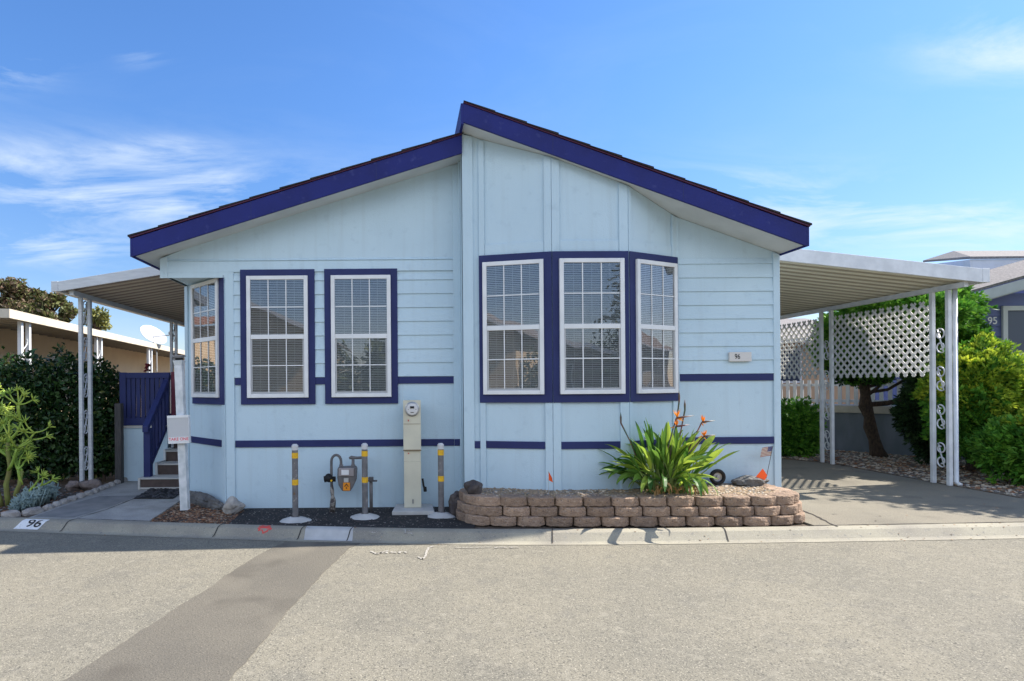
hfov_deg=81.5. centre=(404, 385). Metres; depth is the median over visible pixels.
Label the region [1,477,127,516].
stone border
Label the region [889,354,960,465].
dark shrub
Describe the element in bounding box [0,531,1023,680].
road
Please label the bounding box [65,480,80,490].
stone
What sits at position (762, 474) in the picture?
marker flag
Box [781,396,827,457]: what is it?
juniper shrub
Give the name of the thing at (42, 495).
silver plant
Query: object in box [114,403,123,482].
wooden post
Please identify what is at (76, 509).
path patch
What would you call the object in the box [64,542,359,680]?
road patch
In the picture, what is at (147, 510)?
path
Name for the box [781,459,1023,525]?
driveway
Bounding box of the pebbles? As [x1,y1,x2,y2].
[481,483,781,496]
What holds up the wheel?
on the pebbles
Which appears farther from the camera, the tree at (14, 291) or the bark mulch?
the tree at (14, 291)
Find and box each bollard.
[280,444,311,522]
[350,443,379,519]
[428,443,454,518]
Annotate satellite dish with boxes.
[140,325,169,371]
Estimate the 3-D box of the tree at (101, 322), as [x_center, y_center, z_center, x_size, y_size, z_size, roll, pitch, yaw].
[-17.899,-1.524,33.982,1.844,6.555,1.516,0,0,0]
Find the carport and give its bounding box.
[780,249,989,485]
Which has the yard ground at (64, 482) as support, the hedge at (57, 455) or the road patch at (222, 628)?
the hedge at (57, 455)
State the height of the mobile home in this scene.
4.777 m
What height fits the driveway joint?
0.001 m
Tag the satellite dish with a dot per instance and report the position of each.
(153, 334)
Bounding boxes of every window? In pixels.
[190,278,218,397]
[240,269,315,404]
[324,268,397,403]
[482,259,543,394]
[559,258,625,393]
[635,259,678,393]
[780,349,801,382]
[1001,306,1023,354]
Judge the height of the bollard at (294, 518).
0.858 m
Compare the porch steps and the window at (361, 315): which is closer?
the window at (361, 315)
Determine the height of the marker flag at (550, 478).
0.246 m
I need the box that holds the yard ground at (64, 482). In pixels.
[0,467,808,528]
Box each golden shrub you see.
[909,328,1023,470]
[963,407,1023,485]
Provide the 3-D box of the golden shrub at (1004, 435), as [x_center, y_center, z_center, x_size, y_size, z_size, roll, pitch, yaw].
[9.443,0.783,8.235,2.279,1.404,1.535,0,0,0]
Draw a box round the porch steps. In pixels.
[119,372,178,489]
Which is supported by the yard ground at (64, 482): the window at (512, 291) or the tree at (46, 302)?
the tree at (46, 302)
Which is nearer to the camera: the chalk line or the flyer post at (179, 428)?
the chalk line
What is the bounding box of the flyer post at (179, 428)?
[167,355,190,510]
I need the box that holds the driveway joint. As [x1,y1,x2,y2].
[850,522,988,524]
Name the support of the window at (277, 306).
in the mobile home
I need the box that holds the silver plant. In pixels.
[7,480,60,510]
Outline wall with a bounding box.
[786,404,963,459]
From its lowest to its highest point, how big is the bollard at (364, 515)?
0.848 m
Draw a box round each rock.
[222,496,245,513]
[448,491,459,516]
[463,480,482,493]
[731,475,768,486]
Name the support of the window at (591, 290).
in the mobile home
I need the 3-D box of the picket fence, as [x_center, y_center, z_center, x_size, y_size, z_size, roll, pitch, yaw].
[8.903,0.150,14.330,0.080,0.559,6.720,0,0,-35]
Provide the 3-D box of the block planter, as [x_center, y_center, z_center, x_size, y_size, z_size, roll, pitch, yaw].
[2.515,1.339,6.629,3.882,0.307,1.011,0,0,0]
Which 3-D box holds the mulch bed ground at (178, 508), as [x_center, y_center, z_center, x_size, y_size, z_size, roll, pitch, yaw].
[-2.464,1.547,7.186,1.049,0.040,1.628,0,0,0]
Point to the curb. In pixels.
(714, 535)
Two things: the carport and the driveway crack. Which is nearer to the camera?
the driveway crack
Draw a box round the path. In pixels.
[29,481,179,521]
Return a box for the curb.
[0,517,1023,544]
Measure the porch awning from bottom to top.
3.369 m
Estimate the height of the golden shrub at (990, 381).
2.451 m
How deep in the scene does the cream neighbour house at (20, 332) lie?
14.71 m
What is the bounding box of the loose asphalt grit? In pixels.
[220,508,461,526]
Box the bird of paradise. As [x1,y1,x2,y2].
[599,392,739,496]
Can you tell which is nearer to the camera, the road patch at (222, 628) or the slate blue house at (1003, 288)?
the road patch at (222, 628)
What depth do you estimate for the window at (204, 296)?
7.58 m
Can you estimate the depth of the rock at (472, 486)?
6.50 m
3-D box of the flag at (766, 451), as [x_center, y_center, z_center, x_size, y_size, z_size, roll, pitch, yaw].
[4.314,0.937,6.951,0.162,0.450,0.014,0,0,-2]
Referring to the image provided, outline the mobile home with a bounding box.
[127,100,811,507]
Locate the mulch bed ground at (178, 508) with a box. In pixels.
[150,503,240,523]
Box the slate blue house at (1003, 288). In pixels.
[875,250,1023,399]
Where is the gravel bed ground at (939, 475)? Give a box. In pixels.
[781,450,1023,497]
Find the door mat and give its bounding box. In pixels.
[134,488,178,498]
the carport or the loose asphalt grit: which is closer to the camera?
the loose asphalt grit
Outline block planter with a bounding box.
[456,483,804,526]
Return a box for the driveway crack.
[803,510,836,525]
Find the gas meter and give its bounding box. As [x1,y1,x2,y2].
[324,454,361,512]
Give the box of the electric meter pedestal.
[392,400,434,514]
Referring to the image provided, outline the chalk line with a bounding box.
[370,546,479,558]
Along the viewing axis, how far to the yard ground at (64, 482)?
6.32 m
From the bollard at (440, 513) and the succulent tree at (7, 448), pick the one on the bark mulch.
the succulent tree at (7, 448)
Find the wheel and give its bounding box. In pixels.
[709,469,725,484]
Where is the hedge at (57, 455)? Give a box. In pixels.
[0,342,119,482]
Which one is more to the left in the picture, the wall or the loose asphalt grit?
the loose asphalt grit
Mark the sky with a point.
(894, 129)
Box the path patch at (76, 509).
[34,495,136,516]
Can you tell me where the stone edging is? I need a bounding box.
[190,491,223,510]
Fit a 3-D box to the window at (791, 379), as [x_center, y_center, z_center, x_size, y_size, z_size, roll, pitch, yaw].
[13.495,-0.706,20.565,1.000,1.200,0.030,0,0,0]
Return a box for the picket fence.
[781,379,901,405]
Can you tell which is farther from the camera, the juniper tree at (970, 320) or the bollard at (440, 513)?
the juniper tree at (970, 320)
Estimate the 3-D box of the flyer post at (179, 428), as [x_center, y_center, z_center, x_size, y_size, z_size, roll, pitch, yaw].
[-2.743,0.573,7.149,0.269,1.900,0.171,0,0,0]
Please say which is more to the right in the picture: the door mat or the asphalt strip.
the asphalt strip
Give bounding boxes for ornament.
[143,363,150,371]
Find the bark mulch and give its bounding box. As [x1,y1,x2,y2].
[0,484,103,515]
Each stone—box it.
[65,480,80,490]
[79,479,101,490]
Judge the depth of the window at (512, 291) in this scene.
6.79 m
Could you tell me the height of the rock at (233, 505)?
0.204 m
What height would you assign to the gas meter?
0.700 m
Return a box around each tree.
[0,276,37,311]
[0,384,59,506]
[21,287,77,322]
[83,305,112,331]
[804,285,997,456]
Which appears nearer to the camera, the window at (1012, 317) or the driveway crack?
the driveway crack
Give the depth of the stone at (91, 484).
8.64 m
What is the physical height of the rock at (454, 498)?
0.291 m
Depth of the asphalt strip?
6.59 m
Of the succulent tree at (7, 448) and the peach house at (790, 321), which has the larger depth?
the peach house at (790, 321)
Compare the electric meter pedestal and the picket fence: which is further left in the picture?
the electric meter pedestal
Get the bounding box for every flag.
[548,471,552,492]
[756,469,766,479]
[760,446,772,477]
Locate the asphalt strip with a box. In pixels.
[229,507,474,528]
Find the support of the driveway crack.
on the driveway
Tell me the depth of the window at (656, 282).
6.89 m
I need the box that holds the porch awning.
[51,266,184,481]
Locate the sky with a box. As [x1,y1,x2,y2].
[0,0,1023,349]
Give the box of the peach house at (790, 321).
[780,318,870,404]
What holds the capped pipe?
on the asphalt strip
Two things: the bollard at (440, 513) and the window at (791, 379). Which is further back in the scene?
the window at (791, 379)
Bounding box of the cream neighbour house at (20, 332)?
[0,309,184,408]
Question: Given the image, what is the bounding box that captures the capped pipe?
[368,477,376,511]

